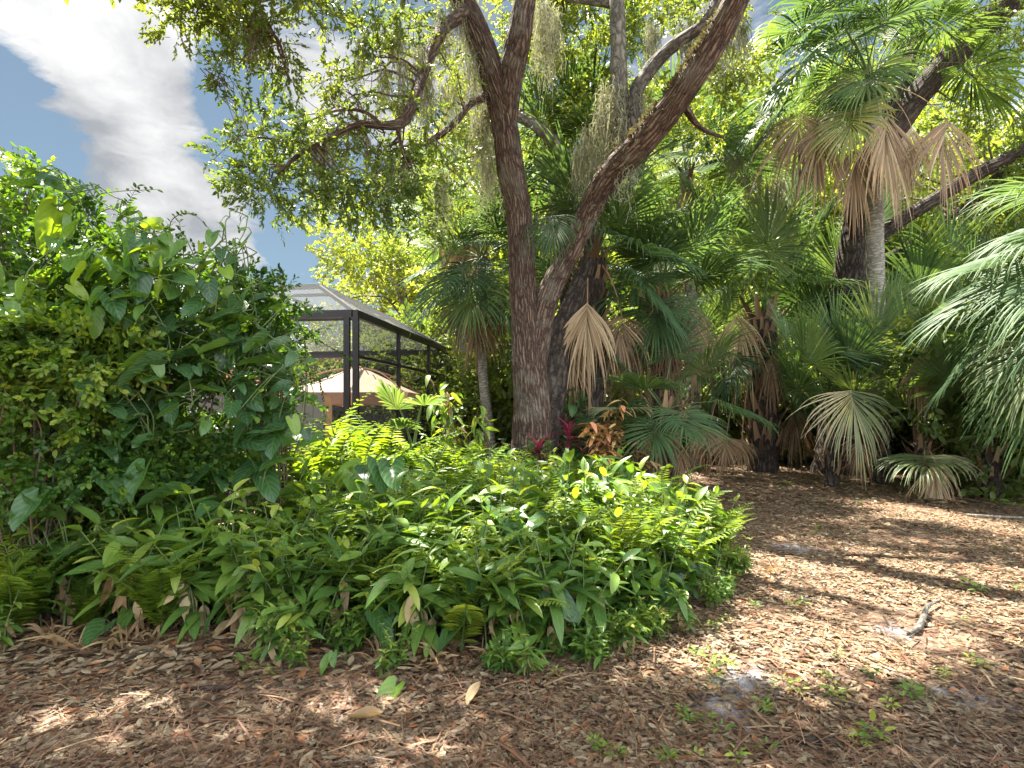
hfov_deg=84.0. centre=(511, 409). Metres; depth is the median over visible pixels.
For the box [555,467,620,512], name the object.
ginger plant
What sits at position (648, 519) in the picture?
sword fern
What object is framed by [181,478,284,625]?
leafy herb
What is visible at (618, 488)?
leafy herb
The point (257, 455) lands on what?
leafy herb
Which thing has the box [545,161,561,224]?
spanish moss
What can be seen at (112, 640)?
dry stalks
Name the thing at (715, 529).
sword fern
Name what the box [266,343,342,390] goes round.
understorey shrub
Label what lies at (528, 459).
ginger plant
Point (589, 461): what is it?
ginger plant
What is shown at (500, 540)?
sword fern
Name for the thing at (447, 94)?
spanish moss
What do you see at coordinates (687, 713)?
weed seedling
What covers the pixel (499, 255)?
background tree
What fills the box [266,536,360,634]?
leafy herb
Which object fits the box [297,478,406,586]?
ginger plant
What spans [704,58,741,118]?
spanish moss
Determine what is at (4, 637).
ginger plant
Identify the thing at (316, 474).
leafy herb
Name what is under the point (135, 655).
fallen stick
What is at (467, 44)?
spanish moss
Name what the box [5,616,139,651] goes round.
dry stalks
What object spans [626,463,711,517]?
ginger plant
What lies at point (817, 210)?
background tree
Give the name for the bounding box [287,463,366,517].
ginger plant
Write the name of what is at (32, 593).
sword fern
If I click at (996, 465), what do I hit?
palmetto
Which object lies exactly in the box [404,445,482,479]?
sword fern
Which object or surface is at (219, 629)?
dry leaf
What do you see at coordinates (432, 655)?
dry stalks
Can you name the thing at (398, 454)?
ginger plant
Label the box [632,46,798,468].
sabal palm
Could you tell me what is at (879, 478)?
palmetto
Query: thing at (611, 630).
leafy herb
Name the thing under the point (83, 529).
ginger plant
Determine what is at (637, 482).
sword fern
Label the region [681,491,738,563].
ginger plant
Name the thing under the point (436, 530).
sword fern
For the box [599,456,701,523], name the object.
leafy herb
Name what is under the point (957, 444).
understorey shrub
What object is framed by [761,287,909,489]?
palmetto
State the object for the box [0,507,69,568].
ginger plant
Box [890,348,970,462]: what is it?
understorey shrub
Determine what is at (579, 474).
sword fern
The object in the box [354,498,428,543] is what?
leafy herb
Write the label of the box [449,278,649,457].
understorey shrub
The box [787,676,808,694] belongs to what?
weed seedling
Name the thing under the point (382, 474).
heart leaf creeper
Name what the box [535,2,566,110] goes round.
spanish moss
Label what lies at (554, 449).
leafy herb
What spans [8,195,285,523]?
hedge shrub
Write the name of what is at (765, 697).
weed seedling
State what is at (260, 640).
ginger plant
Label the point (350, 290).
tree
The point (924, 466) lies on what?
palmetto
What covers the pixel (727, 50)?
spanish moss
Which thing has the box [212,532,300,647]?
ginger plant
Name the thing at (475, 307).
sabal palm
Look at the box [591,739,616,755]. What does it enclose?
weed seedling
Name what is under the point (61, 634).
dry stalks
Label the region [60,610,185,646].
dry stalks
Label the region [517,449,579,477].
sword fern
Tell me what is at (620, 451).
ginger plant
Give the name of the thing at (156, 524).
ginger plant
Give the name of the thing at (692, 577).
leafy herb
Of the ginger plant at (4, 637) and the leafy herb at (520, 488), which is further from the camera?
the leafy herb at (520, 488)
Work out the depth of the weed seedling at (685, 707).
2.80 m
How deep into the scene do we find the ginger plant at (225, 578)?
3.75 m
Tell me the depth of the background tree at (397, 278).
27.81 m
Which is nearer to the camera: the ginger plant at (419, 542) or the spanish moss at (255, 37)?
the ginger plant at (419, 542)
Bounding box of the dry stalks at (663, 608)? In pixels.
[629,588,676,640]
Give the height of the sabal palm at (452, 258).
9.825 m
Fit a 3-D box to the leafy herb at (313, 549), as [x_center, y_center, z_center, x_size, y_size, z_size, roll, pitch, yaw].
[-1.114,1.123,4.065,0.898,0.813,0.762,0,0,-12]
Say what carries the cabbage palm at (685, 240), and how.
on the ground
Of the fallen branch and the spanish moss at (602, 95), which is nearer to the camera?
the fallen branch
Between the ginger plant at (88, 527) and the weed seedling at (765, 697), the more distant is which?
the ginger plant at (88, 527)
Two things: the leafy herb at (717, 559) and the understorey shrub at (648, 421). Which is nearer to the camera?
the leafy herb at (717, 559)
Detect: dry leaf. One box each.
[213,619,229,638]
[347,706,382,718]
[465,681,480,703]
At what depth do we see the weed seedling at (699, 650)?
3.42 m
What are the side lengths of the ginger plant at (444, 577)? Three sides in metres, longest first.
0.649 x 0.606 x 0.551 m
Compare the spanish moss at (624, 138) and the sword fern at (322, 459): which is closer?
the sword fern at (322, 459)
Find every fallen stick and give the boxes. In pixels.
[99,635,178,669]
[184,685,230,691]
[334,757,384,762]
[796,736,836,745]
[921,718,967,746]
[966,514,1022,518]
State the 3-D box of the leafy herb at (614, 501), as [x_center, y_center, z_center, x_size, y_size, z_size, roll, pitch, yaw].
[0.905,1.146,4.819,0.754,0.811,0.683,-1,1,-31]
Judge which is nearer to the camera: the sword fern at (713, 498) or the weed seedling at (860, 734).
the weed seedling at (860, 734)
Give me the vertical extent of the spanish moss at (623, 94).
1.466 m
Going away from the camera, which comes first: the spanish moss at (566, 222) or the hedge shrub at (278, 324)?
the hedge shrub at (278, 324)
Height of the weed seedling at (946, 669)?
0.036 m
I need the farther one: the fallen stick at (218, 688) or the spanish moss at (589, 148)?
the spanish moss at (589, 148)
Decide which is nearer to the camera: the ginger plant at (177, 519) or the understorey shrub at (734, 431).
the ginger plant at (177, 519)
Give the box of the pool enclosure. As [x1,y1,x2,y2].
[185,284,452,459]
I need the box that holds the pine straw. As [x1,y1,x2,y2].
[0,479,1023,767]
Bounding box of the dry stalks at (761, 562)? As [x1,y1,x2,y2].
[750,558,789,581]
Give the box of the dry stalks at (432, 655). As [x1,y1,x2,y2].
[396,640,458,684]
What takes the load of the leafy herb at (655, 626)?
on the ground
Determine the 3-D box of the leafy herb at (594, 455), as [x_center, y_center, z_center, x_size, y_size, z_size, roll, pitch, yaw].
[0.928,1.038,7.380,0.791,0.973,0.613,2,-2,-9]
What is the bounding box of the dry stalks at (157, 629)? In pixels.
[102,617,198,646]
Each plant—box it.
[0,503,107,629]
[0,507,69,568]
[0,523,63,626]
[0,585,31,653]
[11,476,91,549]
[16,474,102,538]
[49,512,151,618]
[58,509,198,636]
[61,475,191,579]
[67,459,195,600]
[72,462,175,555]
[80,498,167,612]
[82,500,123,533]
[83,533,160,625]
[86,475,204,540]
[115,525,239,643]
[120,525,234,636]
[131,482,252,560]
[142,494,236,607]
[149,463,241,534]
[155,484,230,556]
[191,491,274,542]
[192,508,286,636]
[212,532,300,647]
[222,457,325,540]
[239,605,273,647]
[246,595,309,668]
[249,542,336,648]
[256,507,358,628]
[259,596,333,665]
[276,472,358,540]
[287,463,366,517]
[291,466,353,513]
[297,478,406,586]
[297,517,398,642]
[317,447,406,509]
[329,469,444,560]
[346,450,447,523]
[348,517,435,570]
[358,494,455,631]
[362,524,477,635]
[365,535,462,661]
[376,478,472,611]
[387,450,415,476]
[398,460,481,498]
[421,456,503,487]
[423,543,505,641]
[445,538,533,652]
[448,473,494,514]
[448,479,536,566]
[462,492,582,561]
[469,446,535,471]
[478,460,556,519]
[478,549,560,655]
[487,512,604,633]
[490,466,544,505]
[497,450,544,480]
[506,462,573,506]
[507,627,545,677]
[512,504,619,581]
[513,460,559,487]
[520,415,590,465]
[525,458,578,486]
[529,471,609,529]
[529,554,591,652]
[534,458,605,502]
[537,534,641,641]
[542,458,610,501]
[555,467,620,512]
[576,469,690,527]
[577,442,657,501]
[586,455,648,503]
[593,455,664,520]
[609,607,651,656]
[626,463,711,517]
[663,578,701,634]
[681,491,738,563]
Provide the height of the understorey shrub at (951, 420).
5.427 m
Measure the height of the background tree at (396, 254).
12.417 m
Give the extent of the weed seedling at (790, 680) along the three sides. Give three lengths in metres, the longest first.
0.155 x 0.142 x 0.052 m
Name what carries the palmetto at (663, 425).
on the ground
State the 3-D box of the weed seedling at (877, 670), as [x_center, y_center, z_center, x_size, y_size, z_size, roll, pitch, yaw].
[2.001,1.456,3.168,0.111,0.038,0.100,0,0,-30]
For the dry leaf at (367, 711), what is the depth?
2.69 m
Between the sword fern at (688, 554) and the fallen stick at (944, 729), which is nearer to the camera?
the fallen stick at (944, 729)
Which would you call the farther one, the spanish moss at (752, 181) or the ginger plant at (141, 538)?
the spanish moss at (752, 181)
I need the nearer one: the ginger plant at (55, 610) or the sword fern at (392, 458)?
the ginger plant at (55, 610)
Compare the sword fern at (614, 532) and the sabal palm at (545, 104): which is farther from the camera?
the sabal palm at (545, 104)
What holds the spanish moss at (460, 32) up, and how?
hanging from the live oak at (540, 366)
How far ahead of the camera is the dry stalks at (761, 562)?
5.18 m
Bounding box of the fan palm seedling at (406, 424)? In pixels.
[374,377,446,451]
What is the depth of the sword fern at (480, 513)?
4.77 m
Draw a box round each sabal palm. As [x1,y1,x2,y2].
[386,106,535,451]
[390,144,572,460]
[441,26,667,456]
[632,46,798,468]
[719,0,1023,480]
[896,177,1023,478]
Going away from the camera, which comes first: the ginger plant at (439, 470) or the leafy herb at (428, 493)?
the leafy herb at (428, 493)
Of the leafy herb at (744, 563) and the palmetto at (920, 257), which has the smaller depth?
the leafy herb at (744, 563)
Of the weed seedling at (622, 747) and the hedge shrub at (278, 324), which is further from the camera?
the hedge shrub at (278, 324)
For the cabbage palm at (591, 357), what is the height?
7.065 m
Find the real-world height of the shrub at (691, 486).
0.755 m
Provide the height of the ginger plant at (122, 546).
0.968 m
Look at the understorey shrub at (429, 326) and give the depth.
17.65 m
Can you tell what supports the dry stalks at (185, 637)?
on the ground
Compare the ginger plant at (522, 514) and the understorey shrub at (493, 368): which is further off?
the understorey shrub at (493, 368)
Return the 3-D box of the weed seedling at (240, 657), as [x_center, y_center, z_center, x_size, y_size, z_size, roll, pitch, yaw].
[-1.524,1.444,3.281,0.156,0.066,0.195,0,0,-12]
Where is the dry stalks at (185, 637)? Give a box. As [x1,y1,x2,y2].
[146,628,210,649]
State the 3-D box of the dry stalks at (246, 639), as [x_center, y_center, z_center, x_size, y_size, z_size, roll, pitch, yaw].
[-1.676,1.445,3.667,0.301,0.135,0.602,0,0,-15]
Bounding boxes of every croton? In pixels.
[559,386,588,466]
[577,394,630,470]
[625,438,660,478]
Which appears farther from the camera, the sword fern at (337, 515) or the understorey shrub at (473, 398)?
the understorey shrub at (473, 398)
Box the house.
[193,350,503,444]
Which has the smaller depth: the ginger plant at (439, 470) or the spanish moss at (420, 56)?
the ginger plant at (439, 470)
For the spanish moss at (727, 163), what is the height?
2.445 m
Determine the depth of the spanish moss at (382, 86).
6.89 m
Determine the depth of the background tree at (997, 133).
21.42 m
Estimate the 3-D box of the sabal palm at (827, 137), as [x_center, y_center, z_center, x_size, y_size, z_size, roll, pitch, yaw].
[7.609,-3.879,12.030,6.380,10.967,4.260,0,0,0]
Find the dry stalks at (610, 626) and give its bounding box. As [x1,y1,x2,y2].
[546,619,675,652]
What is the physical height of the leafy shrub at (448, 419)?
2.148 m
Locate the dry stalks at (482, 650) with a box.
[463,635,520,662]
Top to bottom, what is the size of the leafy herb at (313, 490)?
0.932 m
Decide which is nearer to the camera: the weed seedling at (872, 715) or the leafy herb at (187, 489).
the weed seedling at (872, 715)
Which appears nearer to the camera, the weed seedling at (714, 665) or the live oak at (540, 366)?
the weed seedling at (714, 665)
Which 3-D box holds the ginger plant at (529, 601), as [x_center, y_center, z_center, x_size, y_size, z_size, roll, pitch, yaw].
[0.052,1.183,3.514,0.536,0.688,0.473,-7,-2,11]
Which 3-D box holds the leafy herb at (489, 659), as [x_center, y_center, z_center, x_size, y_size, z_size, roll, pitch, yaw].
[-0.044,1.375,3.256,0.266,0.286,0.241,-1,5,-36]
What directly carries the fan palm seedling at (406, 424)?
on the ground
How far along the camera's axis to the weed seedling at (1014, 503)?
8.63 m
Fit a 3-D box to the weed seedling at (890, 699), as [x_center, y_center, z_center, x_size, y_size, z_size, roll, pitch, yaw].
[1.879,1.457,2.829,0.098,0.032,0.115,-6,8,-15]
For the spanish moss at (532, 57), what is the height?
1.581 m
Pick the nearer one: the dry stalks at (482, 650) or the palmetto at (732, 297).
the dry stalks at (482, 650)
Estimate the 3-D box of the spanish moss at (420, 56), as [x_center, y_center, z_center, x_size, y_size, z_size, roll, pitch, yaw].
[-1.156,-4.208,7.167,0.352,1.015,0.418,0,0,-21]
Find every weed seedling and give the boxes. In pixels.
[230,650,261,670]
[263,666,276,673]
[497,649,520,666]
[507,634,552,665]
[585,733,605,746]
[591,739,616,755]
[605,746,627,761]
[651,745,678,760]
[675,703,689,713]
[678,709,695,720]
[686,743,706,755]
[687,645,704,657]
[696,711,719,721]
[697,645,720,661]
[701,662,726,677]
[705,620,720,627]
[709,719,735,736]
[712,652,732,662]
[719,654,741,667]
[724,743,750,764]
[750,599,760,605]
[750,695,772,710]
[756,698,773,713]
[757,736,780,752]
[767,673,795,687]
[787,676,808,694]
[815,669,833,677]
[817,680,849,694]
[829,688,850,701]
[847,728,874,748]
[852,710,897,741]
[857,720,892,740]
[861,664,883,676]
[878,694,900,708]
[893,681,926,699]
[900,678,925,690]
[910,684,930,696]
[934,667,952,677]
[956,576,978,590]
[961,652,986,663]
[968,581,989,594]
[1001,498,1023,506]
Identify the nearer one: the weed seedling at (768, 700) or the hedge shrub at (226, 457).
the weed seedling at (768, 700)
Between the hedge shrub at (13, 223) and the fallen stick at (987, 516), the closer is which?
the hedge shrub at (13, 223)
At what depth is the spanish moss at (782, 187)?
13.98 m
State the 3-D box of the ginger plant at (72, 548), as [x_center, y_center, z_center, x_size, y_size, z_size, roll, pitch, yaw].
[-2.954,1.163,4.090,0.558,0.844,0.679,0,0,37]
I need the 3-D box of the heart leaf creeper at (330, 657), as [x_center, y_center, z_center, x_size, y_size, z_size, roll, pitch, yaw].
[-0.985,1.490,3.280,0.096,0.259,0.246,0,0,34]
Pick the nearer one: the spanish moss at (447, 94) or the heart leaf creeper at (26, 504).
the heart leaf creeper at (26, 504)
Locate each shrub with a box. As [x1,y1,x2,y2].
[0,141,208,553]
[0,184,210,524]
[0,250,173,617]
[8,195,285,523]
[174,250,351,521]
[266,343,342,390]
[312,295,456,376]
[313,361,342,419]
[323,363,351,430]
[336,305,492,376]
[418,373,513,460]
[421,358,511,448]
[421,392,463,455]
[425,367,499,465]
[442,342,513,459]
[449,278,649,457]
[489,437,514,467]
[523,434,551,467]
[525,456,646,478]
[560,353,689,464]
[611,351,707,463]
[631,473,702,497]
[640,343,743,458]
[647,319,741,454]
[700,386,807,461]
[706,302,816,461]
[725,325,893,465]
[779,337,913,466]
[859,240,1023,496]
[859,249,1023,500]
[859,343,944,468]
[888,354,970,461]
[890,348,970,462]
[906,398,984,469]
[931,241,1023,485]
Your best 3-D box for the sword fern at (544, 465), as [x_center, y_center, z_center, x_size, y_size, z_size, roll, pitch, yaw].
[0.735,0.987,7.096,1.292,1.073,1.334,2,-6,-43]
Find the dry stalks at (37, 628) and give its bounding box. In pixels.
[1,616,72,653]
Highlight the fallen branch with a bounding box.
[906,599,939,635]
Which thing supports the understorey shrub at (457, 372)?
on the ground
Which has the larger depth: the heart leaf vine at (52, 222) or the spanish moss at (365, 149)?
the spanish moss at (365, 149)
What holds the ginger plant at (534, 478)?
on the ground
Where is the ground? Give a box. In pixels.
[0,434,1023,767]
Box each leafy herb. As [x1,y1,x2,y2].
[1,535,37,625]
[23,500,135,613]
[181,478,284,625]
[202,502,327,585]
[216,497,252,532]
[217,449,322,532]
[223,488,338,595]
[228,514,325,627]
[237,513,362,626]
[246,483,351,609]
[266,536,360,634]
[276,620,315,667]
[280,465,383,537]
[283,510,389,621]
[291,471,373,561]
[292,470,388,518]
[313,468,380,534]
[321,471,456,537]
[323,467,426,536]
[324,605,367,653]
[329,544,424,651]
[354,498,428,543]
[354,537,428,641]
[370,461,447,507]
[372,614,419,677]
[398,472,463,523]
[427,516,483,631]
[434,443,522,508]
[445,494,504,554]
[455,442,514,472]
[472,448,615,578]
[479,625,520,673]
[485,532,552,646]
[488,447,558,478]
[494,547,565,634]
[501,515,589,598]
[505,486,585,600]
[533,462,608,502]
[533,466,580,508]
[548,507,638,623]
[548,615,585,659]
[561,463,639,529]
[570,483,668,606]
[570,607,617,669]
[578,453,614,467]
[584,499,635,578]
[585,606,619,646]
[587,522,673,621]
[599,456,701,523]
[612,478,710,603]
[612,596,651,638]
[633,596,672,642]
[641,496,722,598]
[664,485,743,583]
[697,573,722,609]
[704,569,735,600]
[713,563,741,592]
[720,544,743,574]
[728,534,752,575]
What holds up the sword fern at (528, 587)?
on the ground
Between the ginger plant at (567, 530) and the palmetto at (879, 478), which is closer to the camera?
the ginger plant at (567, 530)
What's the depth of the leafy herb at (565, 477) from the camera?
4.96 m
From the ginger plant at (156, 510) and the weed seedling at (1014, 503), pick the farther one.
the weed seedling at (1014, 503)
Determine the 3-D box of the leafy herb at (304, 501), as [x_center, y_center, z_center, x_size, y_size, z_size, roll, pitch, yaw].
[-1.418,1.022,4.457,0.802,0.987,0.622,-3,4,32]
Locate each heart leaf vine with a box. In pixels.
[0,195,168,384]
[3,165,262,320]
[31,260,246,461]
[179,281,335,472]
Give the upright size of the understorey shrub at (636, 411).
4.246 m
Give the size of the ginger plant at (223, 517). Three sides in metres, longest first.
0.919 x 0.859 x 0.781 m
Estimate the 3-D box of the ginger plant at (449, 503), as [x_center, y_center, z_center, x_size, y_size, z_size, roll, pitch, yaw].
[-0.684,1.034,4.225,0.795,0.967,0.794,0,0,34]
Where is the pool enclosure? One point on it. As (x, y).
(384, 351)
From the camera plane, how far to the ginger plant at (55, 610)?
3.90 m
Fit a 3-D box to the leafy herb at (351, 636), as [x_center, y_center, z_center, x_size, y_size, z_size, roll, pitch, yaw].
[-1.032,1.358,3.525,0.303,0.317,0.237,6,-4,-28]
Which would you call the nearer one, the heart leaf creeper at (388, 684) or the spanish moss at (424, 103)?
the heart leaf creeper at (388, 684)
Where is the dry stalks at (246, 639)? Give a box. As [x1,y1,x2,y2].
[224,629,259,649]
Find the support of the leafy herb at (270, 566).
on the ground
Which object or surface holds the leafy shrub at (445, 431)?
on the ground
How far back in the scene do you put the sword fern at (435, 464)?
6.92 m
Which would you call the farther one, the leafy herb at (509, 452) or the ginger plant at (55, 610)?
the leafy herb at (509, 452)
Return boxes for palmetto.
[565,303,781,490]
[676,248,757,464]
[755,176,908,449]
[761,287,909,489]
[784,260,939,484]
[870,267,983,500]
[885,193,1023,471]
[887,257,1023,498]
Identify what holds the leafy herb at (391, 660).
on the ground
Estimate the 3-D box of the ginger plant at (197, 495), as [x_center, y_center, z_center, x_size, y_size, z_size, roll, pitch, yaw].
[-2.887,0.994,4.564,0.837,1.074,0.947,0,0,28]
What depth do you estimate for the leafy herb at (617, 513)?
3.91 m
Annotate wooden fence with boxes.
[51,392,331,506]
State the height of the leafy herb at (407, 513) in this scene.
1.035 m
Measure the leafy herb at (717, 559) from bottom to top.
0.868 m
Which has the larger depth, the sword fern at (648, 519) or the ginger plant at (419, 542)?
the sword fern at (648, 519)
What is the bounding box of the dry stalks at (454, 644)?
[437,633,469,653]
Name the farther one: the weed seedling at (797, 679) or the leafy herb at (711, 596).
the leafy herb at (711, 596)
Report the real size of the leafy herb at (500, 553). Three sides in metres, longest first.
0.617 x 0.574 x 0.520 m
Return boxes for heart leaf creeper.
[8,456,281,544]
[82,505,703,651]
[319,649,347,675]
[327,456,403,502]
[376,672,404,700]
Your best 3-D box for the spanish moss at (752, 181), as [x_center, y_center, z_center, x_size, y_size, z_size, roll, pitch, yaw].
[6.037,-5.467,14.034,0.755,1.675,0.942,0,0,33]
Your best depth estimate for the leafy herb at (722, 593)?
4.52 m
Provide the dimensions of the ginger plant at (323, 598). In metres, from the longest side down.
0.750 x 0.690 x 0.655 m
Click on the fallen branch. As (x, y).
(917, 626)
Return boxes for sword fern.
[0,525,108,638]
[39,575,119,630]
[80,535,210,635]
[192,562,264,618]
[226,490,376,559]
[276,390,376,517]
[291,423,441,490]
[306,534,408,623]
[315,410,466,485]
[344,469,502,556]
[346,474,521,564]
[360,421,507,476]
[375,475,500,518]
[401,505,537,576]
[401,530,530,652]
[403,464,499,503]
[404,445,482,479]
[411,480,546,532]
[414,444,507,480]
[418,448,519,498]
[418,460,506,480]
[429,466,538,494]
[430,540,574,635]
[448,478,617,562]
[469,520,566,578]
[470,462,613,529]
[475,449,537,482]
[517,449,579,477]
[519,449,601,484]
[542,448,625,486]
[545,476,688,599]
[553,497,678,567]
[604,462,663,496]
[609,460,679,499]
[610,506,701,531]
[638,491,744,582]
[645,477,726,516]
[650,467,692,502]
[671,482,753,561]
[694,485,750,521]
[718,510,752,547]
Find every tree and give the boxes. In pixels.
[290,174,540,360]
[331,249,643,361]
[372,227,545,347]
[404,135,676,338]
[541,121,811,336]
[602,144,843,335]
[610,20,918,344]
[666,41,1017,333]
[757,71,1023,329]
[810,91,1019,320]
[843,148,1023,310]
[899,117,1023,294]
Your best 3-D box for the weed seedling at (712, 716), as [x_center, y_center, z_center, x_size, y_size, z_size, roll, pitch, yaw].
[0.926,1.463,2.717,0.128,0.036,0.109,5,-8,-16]
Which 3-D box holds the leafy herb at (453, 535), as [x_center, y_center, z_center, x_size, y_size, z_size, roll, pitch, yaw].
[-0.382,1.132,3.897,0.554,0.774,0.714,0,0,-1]
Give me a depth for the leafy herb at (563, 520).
4.04 m
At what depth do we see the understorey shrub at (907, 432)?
14.32 m
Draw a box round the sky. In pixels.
[0,0,1023,349]
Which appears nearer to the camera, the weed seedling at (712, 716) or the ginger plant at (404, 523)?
the weed seedling at (712, 716)
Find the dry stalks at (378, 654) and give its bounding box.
[349,635,391,675]
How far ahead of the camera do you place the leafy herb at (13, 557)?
3.89 m
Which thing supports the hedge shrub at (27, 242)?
on the ground
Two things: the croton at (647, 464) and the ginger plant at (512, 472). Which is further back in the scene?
the croton at (647, 464)
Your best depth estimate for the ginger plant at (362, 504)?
4.20 m
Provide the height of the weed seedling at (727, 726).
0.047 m
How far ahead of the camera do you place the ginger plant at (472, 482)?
5.04 m
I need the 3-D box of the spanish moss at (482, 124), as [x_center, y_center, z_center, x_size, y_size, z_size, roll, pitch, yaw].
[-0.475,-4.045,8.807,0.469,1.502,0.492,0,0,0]
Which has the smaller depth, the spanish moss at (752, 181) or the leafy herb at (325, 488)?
the leafy herb at (325, 488)
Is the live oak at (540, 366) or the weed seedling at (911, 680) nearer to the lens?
the weed seedling at (911, 680)
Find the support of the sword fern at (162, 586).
on the ground
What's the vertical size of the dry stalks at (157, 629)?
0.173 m
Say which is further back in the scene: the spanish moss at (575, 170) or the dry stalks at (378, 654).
the spanish moss at (575, 170)
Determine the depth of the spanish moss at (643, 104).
8.36 m
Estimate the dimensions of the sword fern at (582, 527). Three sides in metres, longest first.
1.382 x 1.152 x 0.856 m
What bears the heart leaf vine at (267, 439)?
attached to the hedge shrub at (226, 457)
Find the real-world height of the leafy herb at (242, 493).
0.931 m
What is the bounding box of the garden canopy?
[283,367,425,453]
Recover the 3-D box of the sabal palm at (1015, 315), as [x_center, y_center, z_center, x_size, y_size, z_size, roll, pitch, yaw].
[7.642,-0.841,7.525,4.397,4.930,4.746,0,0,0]
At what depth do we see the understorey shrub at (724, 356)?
17.97 m
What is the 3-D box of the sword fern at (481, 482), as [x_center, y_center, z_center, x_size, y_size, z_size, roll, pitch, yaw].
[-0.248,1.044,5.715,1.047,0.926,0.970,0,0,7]
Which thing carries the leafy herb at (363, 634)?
on the ground
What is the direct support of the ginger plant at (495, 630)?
on the ground
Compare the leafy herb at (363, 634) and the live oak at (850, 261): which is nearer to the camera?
the leafy herb at (363, 634)
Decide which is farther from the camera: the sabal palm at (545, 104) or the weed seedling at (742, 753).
the sabal palm at (545, 104)
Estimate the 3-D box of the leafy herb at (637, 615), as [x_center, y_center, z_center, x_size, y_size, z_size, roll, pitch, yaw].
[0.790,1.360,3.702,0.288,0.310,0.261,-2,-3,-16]
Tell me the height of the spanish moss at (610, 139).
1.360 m
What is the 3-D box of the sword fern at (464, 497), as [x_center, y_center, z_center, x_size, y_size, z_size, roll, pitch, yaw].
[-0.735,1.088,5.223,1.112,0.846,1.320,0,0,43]
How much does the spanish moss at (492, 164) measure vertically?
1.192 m
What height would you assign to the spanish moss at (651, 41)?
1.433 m
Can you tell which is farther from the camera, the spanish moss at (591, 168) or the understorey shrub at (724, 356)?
the understorey shrub at (724, 356)
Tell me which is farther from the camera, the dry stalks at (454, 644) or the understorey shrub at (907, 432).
the understorey shrub at (907, 432)
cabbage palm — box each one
[486,116,707,463]
[587,175,778,482]
[668,160,892,476]
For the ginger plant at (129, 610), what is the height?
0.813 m
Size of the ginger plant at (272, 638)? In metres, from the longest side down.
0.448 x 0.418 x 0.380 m
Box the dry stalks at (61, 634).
[38,623,80,643]
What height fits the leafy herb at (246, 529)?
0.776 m
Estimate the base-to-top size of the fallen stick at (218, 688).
0.036 m
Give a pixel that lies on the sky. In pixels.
(79, 86)
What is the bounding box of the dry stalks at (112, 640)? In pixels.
[25,623,153,670]
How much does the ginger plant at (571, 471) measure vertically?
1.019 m
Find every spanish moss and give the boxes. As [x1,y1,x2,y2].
[239,8,259,75]
[248,2,272,70]
[309,122,332,186]
[353,30,372,90]
[361,134,374,177]
[374,62,395,134]
[384,29,407,93]
[393,56,412,135]
[409,34,432,115]
[412,70,438,156]
[427,3,453,87]
[431,168,456,255]
[432,71,462,147]
[438,0,473,86]
[450,27,483,110]
[459,118,493,209]
[461,43,489,138]
[468,102,493,197]
[471,92,500,195]
[474,159,500,226]
[479,141,503,214]
[529,0,559,81]
[529,4,553,94]
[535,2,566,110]
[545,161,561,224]
[554,211,580,273]
[564,140,589,197]
[568,118,599,229]
[582,93,615,215]
[583,154,606,233]
[592,79,615,159]
[596,76,631,191]
[598,113,622,199]
[608,109,644,225]
[612,86,642,178]
[628,88,649,159]
[642,18,665,97]
[672,17,699,90]
[698,0,724,95]
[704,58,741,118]
[712,135,758,195]
[713,33,739,89]
[716,117,748,202]
[724,13,756,89]
[739,157,772,210]
[768,174,790,247]
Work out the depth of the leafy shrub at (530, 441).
8.12 m
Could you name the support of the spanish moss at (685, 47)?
hanging from the live oak at (540, 366)
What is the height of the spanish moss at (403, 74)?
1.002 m
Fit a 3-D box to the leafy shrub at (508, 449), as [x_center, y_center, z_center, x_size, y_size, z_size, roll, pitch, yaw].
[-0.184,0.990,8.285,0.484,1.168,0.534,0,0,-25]
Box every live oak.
[64,0,785,465]
[809,0,1023,475]
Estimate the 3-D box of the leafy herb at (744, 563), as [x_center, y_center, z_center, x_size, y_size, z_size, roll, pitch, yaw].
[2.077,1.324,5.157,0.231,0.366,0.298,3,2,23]
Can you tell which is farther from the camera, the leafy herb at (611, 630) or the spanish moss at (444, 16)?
the spanish moss at (444, 16)
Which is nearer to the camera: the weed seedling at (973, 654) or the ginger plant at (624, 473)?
the weed seedling at (973, 654)
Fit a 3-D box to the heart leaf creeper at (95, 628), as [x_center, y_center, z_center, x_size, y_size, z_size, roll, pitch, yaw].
[-0.496,1.188,3.816,4.292,0.964,1.068,0,0,-12]
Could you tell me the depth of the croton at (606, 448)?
8.94 m
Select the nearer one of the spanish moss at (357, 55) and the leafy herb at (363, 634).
the leafy herb at (363, 634)
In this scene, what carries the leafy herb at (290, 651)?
on the ground
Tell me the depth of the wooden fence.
8.19 m
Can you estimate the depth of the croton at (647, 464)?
8.72 m

